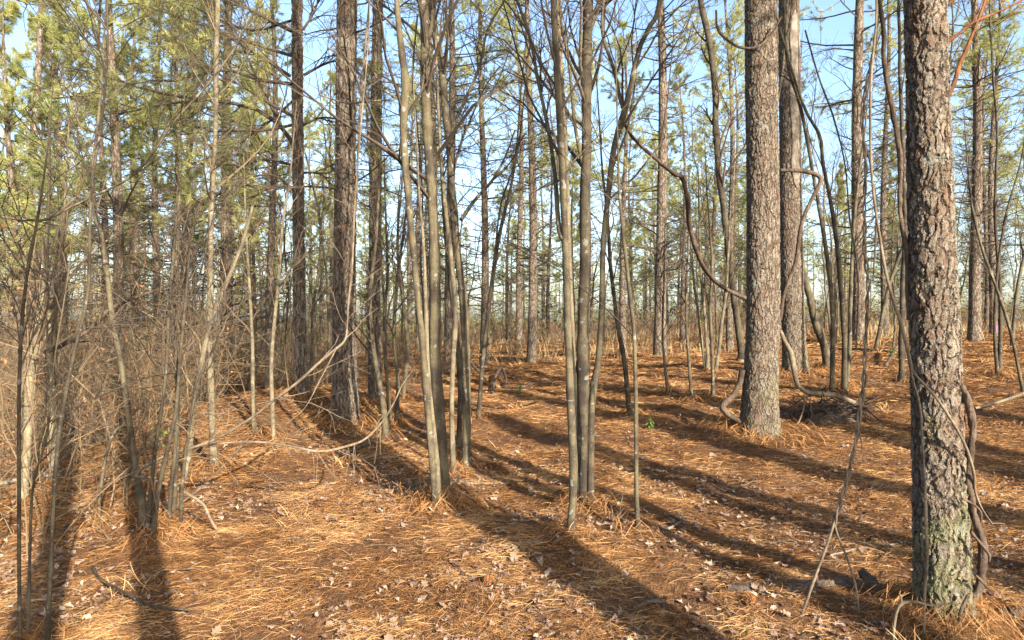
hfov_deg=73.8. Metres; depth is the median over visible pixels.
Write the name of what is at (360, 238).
pine tree
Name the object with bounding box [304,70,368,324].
pine tree
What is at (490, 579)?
pine cone
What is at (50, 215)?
pine tree
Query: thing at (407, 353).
sapling
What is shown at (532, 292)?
pine tree
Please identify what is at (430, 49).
pine tree
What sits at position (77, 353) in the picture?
shrub
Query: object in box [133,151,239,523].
sapling
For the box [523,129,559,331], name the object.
pine tree
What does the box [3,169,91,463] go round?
sapling
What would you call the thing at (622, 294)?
pine tree
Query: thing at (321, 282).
sapling
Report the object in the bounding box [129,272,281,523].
sapling
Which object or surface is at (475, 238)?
sapling
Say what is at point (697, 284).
sapling
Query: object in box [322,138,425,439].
sapling
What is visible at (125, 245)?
sapling
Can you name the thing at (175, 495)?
sapling
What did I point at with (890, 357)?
fallen stick
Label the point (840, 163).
pine tree
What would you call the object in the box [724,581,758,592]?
log
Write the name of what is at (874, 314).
shrub
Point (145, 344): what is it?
bramble
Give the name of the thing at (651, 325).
shrub
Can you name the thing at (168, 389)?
bramble
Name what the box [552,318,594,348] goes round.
shrub
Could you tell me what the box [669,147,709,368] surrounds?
sapling
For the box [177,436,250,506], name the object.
fallen stick
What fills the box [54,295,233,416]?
shrub
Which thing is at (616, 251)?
pine tree
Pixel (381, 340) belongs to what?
shrub
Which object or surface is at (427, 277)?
sapling
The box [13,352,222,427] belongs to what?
bramble
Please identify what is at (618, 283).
sapling
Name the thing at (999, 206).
pine tree
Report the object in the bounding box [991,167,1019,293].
sapling
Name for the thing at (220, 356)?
bramble
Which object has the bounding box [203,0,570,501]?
sapling
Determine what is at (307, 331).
shrub
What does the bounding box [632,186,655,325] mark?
pine tree
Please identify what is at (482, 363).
sapling
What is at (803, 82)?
pine tree
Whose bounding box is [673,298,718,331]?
shrub
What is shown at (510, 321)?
shrub
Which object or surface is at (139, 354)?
bramble
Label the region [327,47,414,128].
branch
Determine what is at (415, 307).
sapling
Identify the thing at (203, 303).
sapling
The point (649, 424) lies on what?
seedling
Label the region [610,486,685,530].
fallen stick
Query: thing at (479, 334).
shrub
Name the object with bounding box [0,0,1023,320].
sky
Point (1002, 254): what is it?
pine tree
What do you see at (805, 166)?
sapling
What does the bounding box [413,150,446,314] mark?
pine tree
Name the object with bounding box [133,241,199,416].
sapling
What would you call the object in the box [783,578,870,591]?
log
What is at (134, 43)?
pine tree
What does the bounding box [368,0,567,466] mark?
sapling
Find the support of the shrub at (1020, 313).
on the ground at (708, 445)
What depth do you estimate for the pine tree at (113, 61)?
17.21 m
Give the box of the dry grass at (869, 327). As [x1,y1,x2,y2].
[89,321,1023,398]
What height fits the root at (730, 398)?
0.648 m
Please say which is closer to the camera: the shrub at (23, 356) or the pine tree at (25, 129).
the shrub at (23, 356)
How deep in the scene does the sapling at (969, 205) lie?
23.70 m
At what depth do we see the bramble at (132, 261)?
8.34 m
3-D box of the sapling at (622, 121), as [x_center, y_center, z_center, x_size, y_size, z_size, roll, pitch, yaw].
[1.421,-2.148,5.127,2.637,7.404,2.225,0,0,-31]
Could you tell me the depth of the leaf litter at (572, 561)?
4.49 m
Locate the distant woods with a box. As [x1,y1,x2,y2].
[0,162,1023,343]
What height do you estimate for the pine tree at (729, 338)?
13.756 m
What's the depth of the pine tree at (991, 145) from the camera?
25.90 m
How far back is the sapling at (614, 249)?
25.93 m
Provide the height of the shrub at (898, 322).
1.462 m
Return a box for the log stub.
[858,568,881,592]
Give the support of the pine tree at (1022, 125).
on the ground at (708, 445)
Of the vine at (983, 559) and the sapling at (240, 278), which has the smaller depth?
the vine at (983, 559)
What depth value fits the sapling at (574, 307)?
23.50 m
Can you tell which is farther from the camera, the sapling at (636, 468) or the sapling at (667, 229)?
the sapling at (667, 229)
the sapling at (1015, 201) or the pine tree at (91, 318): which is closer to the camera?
the sapling at (1015, 201)
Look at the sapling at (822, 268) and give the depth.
30.45 m
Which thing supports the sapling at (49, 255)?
on the ground at (708, 445)
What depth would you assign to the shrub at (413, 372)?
12.29 m
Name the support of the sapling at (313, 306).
on the ground at (708, 445)
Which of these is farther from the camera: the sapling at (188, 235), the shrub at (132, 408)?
the sapling at (188, 235)
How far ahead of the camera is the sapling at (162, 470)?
4.43 m
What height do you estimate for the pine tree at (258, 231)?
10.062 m
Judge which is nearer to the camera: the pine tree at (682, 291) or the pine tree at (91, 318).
the pine tree at (682, 291)
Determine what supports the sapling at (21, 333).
on the ground at (708, 445)
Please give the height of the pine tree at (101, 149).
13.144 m
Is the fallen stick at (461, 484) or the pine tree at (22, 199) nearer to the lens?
the fallen stick at (461, 484)
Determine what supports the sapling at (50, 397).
on the ground at (708, 445)
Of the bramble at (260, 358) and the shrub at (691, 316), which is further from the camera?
the shrub at (691, 316)
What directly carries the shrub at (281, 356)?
on the ground at (708, 445)
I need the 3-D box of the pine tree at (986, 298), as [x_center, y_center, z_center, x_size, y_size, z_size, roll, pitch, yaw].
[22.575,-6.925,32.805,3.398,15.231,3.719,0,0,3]
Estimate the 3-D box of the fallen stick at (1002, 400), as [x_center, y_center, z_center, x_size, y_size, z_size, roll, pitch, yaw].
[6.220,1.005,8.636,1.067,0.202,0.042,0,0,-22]
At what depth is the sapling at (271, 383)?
7.29 m
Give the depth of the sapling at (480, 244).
23.94 m
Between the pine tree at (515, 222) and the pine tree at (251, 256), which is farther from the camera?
the pine tree at (515, 222)
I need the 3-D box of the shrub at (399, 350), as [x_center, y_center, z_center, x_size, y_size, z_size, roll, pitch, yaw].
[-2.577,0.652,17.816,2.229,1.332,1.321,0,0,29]
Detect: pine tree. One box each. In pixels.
[0,0,100,407]
[0,0,119,353]
[0,0,124,363]
[0,0,209,395]
[0,16,76,340]
[0,80,52,323]
[0,115,71,379]
[5,117,69,298]
[32,168,78,354]
[34,150,76,334]
[38,0,417,396]
[47,0,147,383]
[70,139,112,346]
[85,0,180,369]
[95,0,243,383]
[97,0,329,386]
[101,0,219,396]
[110,186,149,357]
[111,184,151,315]
[114,0,232,397]
[122,124,163,350]
[126,180,166,347]
[150,116,205,315]
[168,109,220,365]
[193,76,268,330]
[201,49,330,372]
[211,0,322,388]
[216,0,291,373]
[219,205,279,362]
[227,0,475,424]
[233,209,247,345]
[241,204,286,359]
[258,193,290,345]
[273,0,534,401]
[281,225,308,342]
[284,113,332,342]
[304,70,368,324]
[305,146,334,351]
[305,161,334,355]
[334,45,416,357]
[356,163,402,331]
[356,198,368,340]
[356,208,407,349]
[381,220,394,344]
[383,0,478,312]
[383,0,523,369]
[385,74,438,343]
[389,20,456,348]
[400,122,446,328]
[401,236,415,340]
[412,0,556,366]
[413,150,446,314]
[421,244,444,320]
[456,227,479,318]
[469,0,580,361]
[477,0,569,347]
[488,158,541,340]
[516,169,542,312]
[522,135,577,338]
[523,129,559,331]
[541,140,598,335]
[550,32,621,340]
[573,148,611,304]
[591,19,658,356]
[593,0,721,355]
[605,224,643,307]
[609,104,651,326]
[610,181,654,337]
[628,131,679,314]
[632,129,706,333]
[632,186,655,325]
[643,62,714,341]
[667,178,702,327]
[677,143,723,319]
[679,39,744,336]
[680,0,778,348]
[690,208,724,313]
[694,200,720,323]
[710,40,745,326]
[716,178,728,324]
[724,171,746,331]
[733,183,746,313]
[735,0,955,341]
[735,165,746,307]
[737,0,832,337]
[738,0,782,439]
[778,0,809,373]
[779,184,821,302]
[802,156,820,293]
[809,175,850,329]
[817,162,872,325]
[825,0,906,333]
[866,145,899,300]
[867,185,897,301]
[869,0,1023,340]
[869,195,900,313]
[869,202,900,324]
[876,0,971,279]
[877,123,907,329]
[903,0,1023,619]
[950,0,1023,333]
[951,16,1018,291]
[953,15,1023,329]
[954,189,969,315]
[956,86,1023,290]
[957,193,982,309]
[981,193,1016,305]
[982,139,1018,291]
[1000,115,1023,297]
[1006,120,1023,303]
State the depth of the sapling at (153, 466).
4.47 m
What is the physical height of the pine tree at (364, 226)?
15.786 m
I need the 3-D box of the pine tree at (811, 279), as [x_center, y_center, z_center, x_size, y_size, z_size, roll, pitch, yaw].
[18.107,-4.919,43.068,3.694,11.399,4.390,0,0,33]
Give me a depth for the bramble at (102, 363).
14.74 m
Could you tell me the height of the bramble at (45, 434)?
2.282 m
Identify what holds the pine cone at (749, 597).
on the ground at (708, 445)
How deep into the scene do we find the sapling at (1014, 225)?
20.65 m
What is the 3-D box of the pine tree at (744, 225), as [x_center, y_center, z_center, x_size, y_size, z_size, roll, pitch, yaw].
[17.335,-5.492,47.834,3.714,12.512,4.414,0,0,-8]
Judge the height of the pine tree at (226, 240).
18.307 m
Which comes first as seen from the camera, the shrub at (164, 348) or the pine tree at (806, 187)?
the shrub at (164, 348)
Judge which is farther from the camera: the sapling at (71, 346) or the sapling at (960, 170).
the sapling at (960, 170)
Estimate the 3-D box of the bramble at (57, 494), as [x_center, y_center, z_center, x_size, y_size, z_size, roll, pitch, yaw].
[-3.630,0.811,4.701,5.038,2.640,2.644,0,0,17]
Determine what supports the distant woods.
on the ground at (708, 445)
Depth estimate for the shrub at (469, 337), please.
29.25 m
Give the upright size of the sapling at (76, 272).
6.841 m
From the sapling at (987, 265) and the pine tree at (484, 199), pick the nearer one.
the sapling at (987, 265)
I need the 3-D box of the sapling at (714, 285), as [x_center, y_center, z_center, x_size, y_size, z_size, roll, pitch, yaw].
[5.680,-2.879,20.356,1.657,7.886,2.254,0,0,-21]
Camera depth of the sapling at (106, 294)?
17.05 m
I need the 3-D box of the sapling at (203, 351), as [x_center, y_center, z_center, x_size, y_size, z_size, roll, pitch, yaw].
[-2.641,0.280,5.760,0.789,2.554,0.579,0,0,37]
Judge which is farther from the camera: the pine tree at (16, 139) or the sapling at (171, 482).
the pine tree at (16, 139)
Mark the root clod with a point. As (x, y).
(838, 410)
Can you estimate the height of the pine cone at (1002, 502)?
0.066 m
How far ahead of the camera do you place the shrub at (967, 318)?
25.48 m
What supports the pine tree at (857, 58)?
on the ground at (708, 445)
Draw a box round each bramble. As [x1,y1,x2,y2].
[0,170,356,527]
[0,175,331,435]
[0,212,216,532]
[0,221,293,441]
[0,235,254,493]
[0,238,291,452]
[0,242,223,536]
[0,275,167,468]
[0,282,66,431]
[0,282,159,450]
[0,308,324,559]
[0,317,158,427]
[0,353,96,436]
[0,355,86,430]
[0,379,63,459]
[0,382,115,476]
[3,326,202,424]
[6,263,247,419]
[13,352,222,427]
[66,314,239,442]
[70,292,196,405]
[94,345,221,427]
[102,330,240,405]
[105,296,330,418]
[124,250,293,418]
[157,254,292,395]
[164,243,364,395]
[168,344,292,399]
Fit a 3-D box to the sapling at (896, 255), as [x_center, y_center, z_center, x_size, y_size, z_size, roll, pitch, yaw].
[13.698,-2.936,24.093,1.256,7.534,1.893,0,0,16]
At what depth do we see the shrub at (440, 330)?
18.59 m
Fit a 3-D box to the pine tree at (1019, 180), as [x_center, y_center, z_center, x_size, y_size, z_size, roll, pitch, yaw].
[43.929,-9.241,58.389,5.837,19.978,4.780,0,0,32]
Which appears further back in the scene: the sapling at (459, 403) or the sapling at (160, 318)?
the sapling at (160, 318)
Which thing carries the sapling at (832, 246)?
on the ground at (708, 445)
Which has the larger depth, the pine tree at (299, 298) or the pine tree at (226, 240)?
the pine tree at (226, 240)
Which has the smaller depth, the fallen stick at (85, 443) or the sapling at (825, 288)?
the fallen stick at (85, 443)
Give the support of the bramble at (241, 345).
on the ground at (708, 445)
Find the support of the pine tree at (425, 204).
on the ground at (708, 445)
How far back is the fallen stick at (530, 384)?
13.23 m
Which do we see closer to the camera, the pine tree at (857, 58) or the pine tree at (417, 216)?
the pine tree at (857, 58)
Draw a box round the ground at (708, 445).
[0,321,1023,639]
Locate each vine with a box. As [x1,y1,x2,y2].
[327,0,372,349]
[387,15,456,321]
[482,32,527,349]
[624,124,746,299]
[778,0,787,101]
[780,168,822,319]
[801,4,878,613]
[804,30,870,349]
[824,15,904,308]
[869,0,992,635]
[958,384,990,624]
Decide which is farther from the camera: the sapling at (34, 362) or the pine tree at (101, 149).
the pine tree at (101, 149)
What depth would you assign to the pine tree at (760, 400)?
7.75 m
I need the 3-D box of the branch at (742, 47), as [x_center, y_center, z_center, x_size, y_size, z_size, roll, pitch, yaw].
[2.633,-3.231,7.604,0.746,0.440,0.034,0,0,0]
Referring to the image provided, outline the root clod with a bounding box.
[779,385,889,426]
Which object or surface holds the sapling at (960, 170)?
on the ground at (708, 445)
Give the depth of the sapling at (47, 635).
2.94 m
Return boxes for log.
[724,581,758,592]
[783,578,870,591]
[998,605,1023,619]
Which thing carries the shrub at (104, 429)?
on the ground at (708, 445)
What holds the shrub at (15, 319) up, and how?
on the ground at (708, 445)
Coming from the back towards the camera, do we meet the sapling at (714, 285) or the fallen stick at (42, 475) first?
the sapling at (714, 285)
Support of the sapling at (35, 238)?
on the ground at (708, 445)
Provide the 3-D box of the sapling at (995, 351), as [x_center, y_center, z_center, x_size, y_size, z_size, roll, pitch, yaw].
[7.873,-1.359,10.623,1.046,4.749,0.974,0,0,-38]
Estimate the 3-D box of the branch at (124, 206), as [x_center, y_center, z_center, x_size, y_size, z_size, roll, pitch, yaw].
[-2.791,-1.693,5.951,1.516,1.989,1.020,0,0,-20]
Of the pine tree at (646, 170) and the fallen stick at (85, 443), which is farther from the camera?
the pine tree at (646, 170)
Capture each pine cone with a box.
[482,574,494,586]
[671,617,689,630]
[744,593,756,606]
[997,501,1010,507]
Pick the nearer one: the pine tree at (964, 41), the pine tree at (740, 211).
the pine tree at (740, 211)
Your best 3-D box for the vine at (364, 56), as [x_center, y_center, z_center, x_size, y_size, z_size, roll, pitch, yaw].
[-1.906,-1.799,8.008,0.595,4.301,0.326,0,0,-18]
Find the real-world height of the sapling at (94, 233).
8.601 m
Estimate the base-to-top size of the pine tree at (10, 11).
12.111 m
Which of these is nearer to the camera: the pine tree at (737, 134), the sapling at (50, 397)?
the sapling at (50, 397)
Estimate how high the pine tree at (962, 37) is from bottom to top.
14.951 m
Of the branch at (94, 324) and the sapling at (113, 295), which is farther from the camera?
the sapling at (113, 295)
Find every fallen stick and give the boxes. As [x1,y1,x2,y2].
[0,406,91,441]
[0,443,89,485]
[61,431,118,454]
[91,565,189,610]
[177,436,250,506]
[319,430,420,464]
[404,480,524,493]
[470,362,487,380]
[491,361,511,395]
[501,541,544,549]
[508,381,534,388]
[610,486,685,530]
[633,598,665,609]
[829,348,890,351]
[829,540,905,555]
[884,343,897,366]
[974,392,1023,408]
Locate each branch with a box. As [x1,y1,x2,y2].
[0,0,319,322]
[30,213,152,320]
[47,275,182,352]
[86,4,282,240]
[321,81,395,110]
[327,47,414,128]
[715,10,781,49]
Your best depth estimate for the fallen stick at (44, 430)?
10.71 m
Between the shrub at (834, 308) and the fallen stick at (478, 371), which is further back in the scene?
the shrub at (834, 308)
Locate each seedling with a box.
[148,425,170,447]
[515,383,524,395]
[645,418,654,429]
[887,348,896,359]
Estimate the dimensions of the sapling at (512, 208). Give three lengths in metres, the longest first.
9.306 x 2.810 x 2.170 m
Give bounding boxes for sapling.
[0,0,247,526]
[0,53,119,639]
[0,83,140,473]
[0,117,133,503]
[0,148,102,363]
[0,159,33,373]
[0,162,56,363]
[0,234,27,411]
[2,172,80,426]
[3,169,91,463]
[16,0,150,639]
[17,216,186,639]
[38,215,88,451]
[40,221,94,446]
[43,164,231,532]
[59,267,101,437]
[61,169,99,362]
[66,127,125,357]
[73,223,139,367]
[75,242,133,431]
[79,229,133,388]
[87,223,171,442]
[91,171,149,354]
[97,391,166,522]
[106,198,162,423]
[107,422,166,508]
[108,218,220,521]
[124,183,244,535]
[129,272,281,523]
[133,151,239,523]
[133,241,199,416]
[135,0,414,532]
[146,136,205,408]
[158,201,252,484]
[162,147,218,345]
[168,0,306,465]
[179,247,214,374]
[180,142,319,432]
[180,204,241,400]
[182,149,245,390]
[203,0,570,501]
[219,208,257,361]
[230,199,288,392]
[243,175,288,390]
[247,1,364,380]
[250,131,311,385]
[250,143,309,391]
[256,61,351,439]
[262,194,317,374]
[270,61,368,385]
[276,183,324,382]
[285,205,333,358]
[287,197,323,377]
[289,181,327,345]
[291,248,322,316]
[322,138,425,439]
[330,118,464,420]
[346,0,483,507]
[356,106,435,363]
[356,118,416,422]
[356,151,408,350]
[357,130,432,397]
[358,127,433,371]
[358,248,382,353]
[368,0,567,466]
[393,43,463,501]
[400,0,611,501]
[402,0,519,472]
[409,224,443,351]
[412,191,444,335]
[416,0,519,449]
[419,160,467,348]
[425,0,649,530]
[444,134,509,303]
[459,0,665,529]
[460,180,488,296]
[476,42,535,418]
[477,146,547,283]
[488,207,527,343]
[518,0,579,498]
[530,0,751,503]
[535,53,656,415]
[551,248,575,333]
[554,244,579,351]
[589,147,643,337]
[595,150,638,342]
[605,184,650,349]
[614,174,644,337]
[624,207,688,392]
[627,101,697,346]
[637,255,654,334]
[649,120,730,395]
[649,180,717,401]
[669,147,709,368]
[672,95,736,351]
[673,152,725,368]
[677,159,719,336]
[686,0,745,359]
[711,172,745,371]
[740,0,835,390]
[741,7,830,370]
[742,18,854,391]
[779,85,824,252]
[802,73,847,347]
[802,135,819,198]
[803,78,860,329]
[803,113,874,342]
[803,230,823,309]
[806,191,845,331]
[813,151,850,325]
[818,22,906,386]
[829,176,850,331]
[863,149,905,348]
[874,0,993,348]
[877,0,971,381]
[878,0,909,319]
[887,196,899,337]
[953,102,1023,398]
[953,146,1015,272]
[954,124,972,267]
[955,146,987,299]
[956,128,995,339]
[960,0,1023,372]
[978,80,1023,376]
[986,148,1023,324]
[989,10,1023,345]
[989,154,1023,290]
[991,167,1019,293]
[999,176,1023,258]
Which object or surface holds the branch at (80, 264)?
attached to the sapling at (34, 362)
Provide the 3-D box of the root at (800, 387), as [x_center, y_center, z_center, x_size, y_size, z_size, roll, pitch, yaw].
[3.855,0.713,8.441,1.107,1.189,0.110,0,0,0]
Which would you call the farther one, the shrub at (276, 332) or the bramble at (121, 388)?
the shrub at (276, 332)
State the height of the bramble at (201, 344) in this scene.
3.443 m
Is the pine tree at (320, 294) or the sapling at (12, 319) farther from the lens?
the pine tree at (320, 294)
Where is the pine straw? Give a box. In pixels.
[0,328,1023,639]
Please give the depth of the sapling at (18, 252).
9.52 m
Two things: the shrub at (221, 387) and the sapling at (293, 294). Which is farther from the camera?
the sapling at (293, 294)
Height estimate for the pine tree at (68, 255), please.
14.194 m
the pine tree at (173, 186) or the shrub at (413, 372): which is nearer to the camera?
the shrub at (413, 372)
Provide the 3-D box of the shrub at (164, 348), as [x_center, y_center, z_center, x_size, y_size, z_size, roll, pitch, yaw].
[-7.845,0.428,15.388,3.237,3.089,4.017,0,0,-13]
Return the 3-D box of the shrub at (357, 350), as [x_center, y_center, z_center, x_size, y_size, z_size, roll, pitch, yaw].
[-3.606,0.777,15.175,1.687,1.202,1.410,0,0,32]
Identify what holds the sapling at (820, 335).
on the ground at (708, 445)
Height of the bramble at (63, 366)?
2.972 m
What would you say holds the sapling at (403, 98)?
on the ground at (708, 445)
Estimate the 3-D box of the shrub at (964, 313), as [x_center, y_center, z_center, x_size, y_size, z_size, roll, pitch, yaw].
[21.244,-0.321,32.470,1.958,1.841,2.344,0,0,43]
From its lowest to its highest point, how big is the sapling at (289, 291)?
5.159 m
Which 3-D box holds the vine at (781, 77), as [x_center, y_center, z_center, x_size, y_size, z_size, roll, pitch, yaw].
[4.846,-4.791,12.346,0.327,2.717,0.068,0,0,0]
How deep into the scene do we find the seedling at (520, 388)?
11.03 m
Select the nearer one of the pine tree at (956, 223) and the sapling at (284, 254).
the sapling at (284, 254)
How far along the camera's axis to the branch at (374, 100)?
7.29 m
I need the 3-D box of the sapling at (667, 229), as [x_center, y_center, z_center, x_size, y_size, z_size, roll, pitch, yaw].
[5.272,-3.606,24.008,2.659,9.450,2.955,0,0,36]
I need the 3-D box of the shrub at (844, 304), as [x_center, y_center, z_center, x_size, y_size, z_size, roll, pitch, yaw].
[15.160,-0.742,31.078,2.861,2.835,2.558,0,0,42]
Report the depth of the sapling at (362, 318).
37.15 m
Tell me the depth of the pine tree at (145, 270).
64.49 m
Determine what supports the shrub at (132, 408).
on the ground at (708, 445)
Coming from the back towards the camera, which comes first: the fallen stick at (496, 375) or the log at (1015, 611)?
the fallen stick at (496, 375)
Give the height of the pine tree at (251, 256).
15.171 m
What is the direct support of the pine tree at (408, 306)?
on the ground at (708, 445)
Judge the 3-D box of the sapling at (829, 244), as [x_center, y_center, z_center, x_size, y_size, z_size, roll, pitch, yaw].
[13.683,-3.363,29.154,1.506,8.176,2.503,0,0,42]
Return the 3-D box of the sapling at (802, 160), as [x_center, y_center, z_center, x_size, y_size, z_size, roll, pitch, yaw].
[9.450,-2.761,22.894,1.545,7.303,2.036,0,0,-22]
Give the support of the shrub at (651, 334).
on the ground at (708, 445)
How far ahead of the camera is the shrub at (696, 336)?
22.42 m
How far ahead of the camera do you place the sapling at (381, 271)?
23.47 m
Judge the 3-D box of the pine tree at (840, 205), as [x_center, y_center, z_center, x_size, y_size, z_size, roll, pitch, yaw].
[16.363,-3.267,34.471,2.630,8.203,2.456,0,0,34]
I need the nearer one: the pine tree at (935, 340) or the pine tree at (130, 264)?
the pine tree at (935, 340)
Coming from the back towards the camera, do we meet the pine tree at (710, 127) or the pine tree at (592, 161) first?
the pine tree at (592, 161)
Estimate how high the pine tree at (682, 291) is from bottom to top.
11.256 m
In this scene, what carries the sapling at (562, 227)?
on the ground at (708, 445)
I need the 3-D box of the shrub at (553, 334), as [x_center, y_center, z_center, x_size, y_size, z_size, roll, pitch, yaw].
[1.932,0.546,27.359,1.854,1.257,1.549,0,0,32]
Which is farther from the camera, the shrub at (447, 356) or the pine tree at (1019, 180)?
the pine tree at (1019, 180)
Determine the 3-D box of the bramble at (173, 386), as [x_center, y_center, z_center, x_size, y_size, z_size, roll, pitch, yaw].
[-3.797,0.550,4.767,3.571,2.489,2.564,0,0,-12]
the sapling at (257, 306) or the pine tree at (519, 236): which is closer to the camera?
the sapling at (257, 306)
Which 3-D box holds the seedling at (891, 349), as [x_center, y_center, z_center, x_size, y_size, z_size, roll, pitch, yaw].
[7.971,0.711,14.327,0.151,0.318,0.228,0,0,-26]
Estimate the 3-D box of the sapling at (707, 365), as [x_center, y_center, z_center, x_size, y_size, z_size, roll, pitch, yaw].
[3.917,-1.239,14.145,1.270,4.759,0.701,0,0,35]
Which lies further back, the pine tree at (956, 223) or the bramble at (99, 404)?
the pine tree at (956, 223)
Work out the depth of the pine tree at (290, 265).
64.70 m
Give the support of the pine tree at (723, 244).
on the ground at (708, 445)
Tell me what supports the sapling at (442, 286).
on the ground at (708, 445)
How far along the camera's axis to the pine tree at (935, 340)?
3.34 m
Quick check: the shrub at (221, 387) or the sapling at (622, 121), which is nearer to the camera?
the sapling at (622, 121)
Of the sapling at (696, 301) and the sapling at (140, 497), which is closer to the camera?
the sapling at (140, 497)
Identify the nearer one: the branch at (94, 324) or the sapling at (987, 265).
the branch at (94, 324)
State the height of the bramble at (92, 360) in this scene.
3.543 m
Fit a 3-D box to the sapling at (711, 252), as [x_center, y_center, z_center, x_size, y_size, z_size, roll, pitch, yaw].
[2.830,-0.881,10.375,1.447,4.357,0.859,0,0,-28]
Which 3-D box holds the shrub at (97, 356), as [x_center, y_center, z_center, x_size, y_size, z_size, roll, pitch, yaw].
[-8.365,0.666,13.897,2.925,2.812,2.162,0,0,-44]
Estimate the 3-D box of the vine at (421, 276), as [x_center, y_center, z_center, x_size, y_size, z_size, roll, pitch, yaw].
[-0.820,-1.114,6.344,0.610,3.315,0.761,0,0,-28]
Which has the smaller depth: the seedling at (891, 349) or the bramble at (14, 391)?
the bramble at (14, 391)
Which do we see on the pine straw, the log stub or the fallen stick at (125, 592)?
the fallen stick at (125, 592)
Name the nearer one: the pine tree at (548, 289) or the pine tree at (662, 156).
the pine tree at (662, 156)
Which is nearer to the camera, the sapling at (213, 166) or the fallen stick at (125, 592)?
the fallen stick at (125, 592)
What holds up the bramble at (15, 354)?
on the ground at (708, 445)
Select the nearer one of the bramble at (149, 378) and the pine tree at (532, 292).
the bramble at (149, 378)
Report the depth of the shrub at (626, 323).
32.26 m
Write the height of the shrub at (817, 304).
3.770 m
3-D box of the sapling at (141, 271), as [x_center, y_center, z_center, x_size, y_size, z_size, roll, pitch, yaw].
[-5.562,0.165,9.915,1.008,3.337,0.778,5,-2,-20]
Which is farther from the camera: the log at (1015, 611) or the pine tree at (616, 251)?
the pine tree at (616, 251)
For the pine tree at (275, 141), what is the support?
on the ground at (708, 445)
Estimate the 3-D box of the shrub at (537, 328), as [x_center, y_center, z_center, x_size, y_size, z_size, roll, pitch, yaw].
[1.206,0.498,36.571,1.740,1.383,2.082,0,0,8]
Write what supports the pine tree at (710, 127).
on the ground at (708, 445)
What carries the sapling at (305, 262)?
on the ground at (708, 445)
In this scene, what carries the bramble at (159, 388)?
on the ground at (708, 445)
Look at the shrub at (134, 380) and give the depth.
13.75 m
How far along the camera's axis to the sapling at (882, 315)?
17.25 m
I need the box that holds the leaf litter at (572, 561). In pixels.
[0,339,1023,639]
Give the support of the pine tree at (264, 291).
on the ground at (708, 445)
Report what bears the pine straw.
on the ground at (708, 445)
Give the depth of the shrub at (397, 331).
30.23 m
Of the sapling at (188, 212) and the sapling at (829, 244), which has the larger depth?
the sapling at (829, 244)
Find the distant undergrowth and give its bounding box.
[4,280,1023,366]
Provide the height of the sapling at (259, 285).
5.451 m
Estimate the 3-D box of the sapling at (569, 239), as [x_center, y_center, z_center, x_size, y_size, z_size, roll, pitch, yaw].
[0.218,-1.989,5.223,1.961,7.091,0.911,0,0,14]
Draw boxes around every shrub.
[0,271,87,420]
[0,271,145,426]
[0,289,65,408]
[0,289,109,397]
[0,299,17,465]
[0,354,79,429]
[0,364,141,430]
[0,366,157,446]
[0,389,89,486]
[0,431,15,497]
[1,373,141,452]
[8,291,168,405]
[9,324,117,423]
[15,302,148,402]
[22,345,175,410]
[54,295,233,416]
[79,297,145,394]
[81,273,243,402]
[86,257,291,407]
[127,226,263,399]
[160,284,310,397]
[187,353,245,397]
[227,327,320,384]
[231,308,325,385]
[241,293,327,378]
[258,263,332,376]
[284,326,394,385]
[306,331,382,373]
[325,353,383,382]
[357,317,416,359]
[381,295,428,347]
[381,322,443,367]
[381,328,421,386]
[397,296,483,355]
[410,338,498,381]
[441,345,479,374]
[459,302,523,354]
[459,322,480,348]
[467,270,513,350]
[468,306,480,341]
[469,278,543,359]
[503,333,552,353]
[522,318,550,338]
[537,319,576,348]
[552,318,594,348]
[573,297,610,349]
[589,293,618,341]
[606,306,644,339]
[612,308,680,348]
[637,312,653,332]
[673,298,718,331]
[675,302,724,337]
[677,311,734,348]
[691,248,746,338]
[702,286,746,341]
[804,271,881,340]
[804,274,827,326]
[816,273,875,330]
[868,303,879,322]
[890,312,908,332]
[961,296,968,326]
[961,301,992,334]
[965,275,1023,338]
[988,300,1023,331]
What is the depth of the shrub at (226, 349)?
15.70 m
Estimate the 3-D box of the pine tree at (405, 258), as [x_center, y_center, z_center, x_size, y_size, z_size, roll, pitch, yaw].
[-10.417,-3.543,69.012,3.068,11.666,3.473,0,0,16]
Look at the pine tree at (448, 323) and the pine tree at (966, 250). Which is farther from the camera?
the pine tree at (966, 250)
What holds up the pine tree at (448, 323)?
on the ground at (708, 445)
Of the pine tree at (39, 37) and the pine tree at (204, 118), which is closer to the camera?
the pine tree at (39, 37)
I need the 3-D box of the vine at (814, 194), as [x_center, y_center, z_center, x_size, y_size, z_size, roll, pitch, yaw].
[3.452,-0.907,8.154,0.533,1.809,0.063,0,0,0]
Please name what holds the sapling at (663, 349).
on the ground at (708, 445)
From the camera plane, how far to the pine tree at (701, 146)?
50.73 m
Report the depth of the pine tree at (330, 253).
37.42 m
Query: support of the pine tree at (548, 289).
on the ground at (708, 445)
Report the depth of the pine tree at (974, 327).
20.85 m
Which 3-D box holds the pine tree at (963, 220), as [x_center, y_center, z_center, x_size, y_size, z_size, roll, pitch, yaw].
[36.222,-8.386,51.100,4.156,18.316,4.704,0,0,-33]
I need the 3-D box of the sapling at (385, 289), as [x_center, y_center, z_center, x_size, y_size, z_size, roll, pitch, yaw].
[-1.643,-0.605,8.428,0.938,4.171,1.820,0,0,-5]

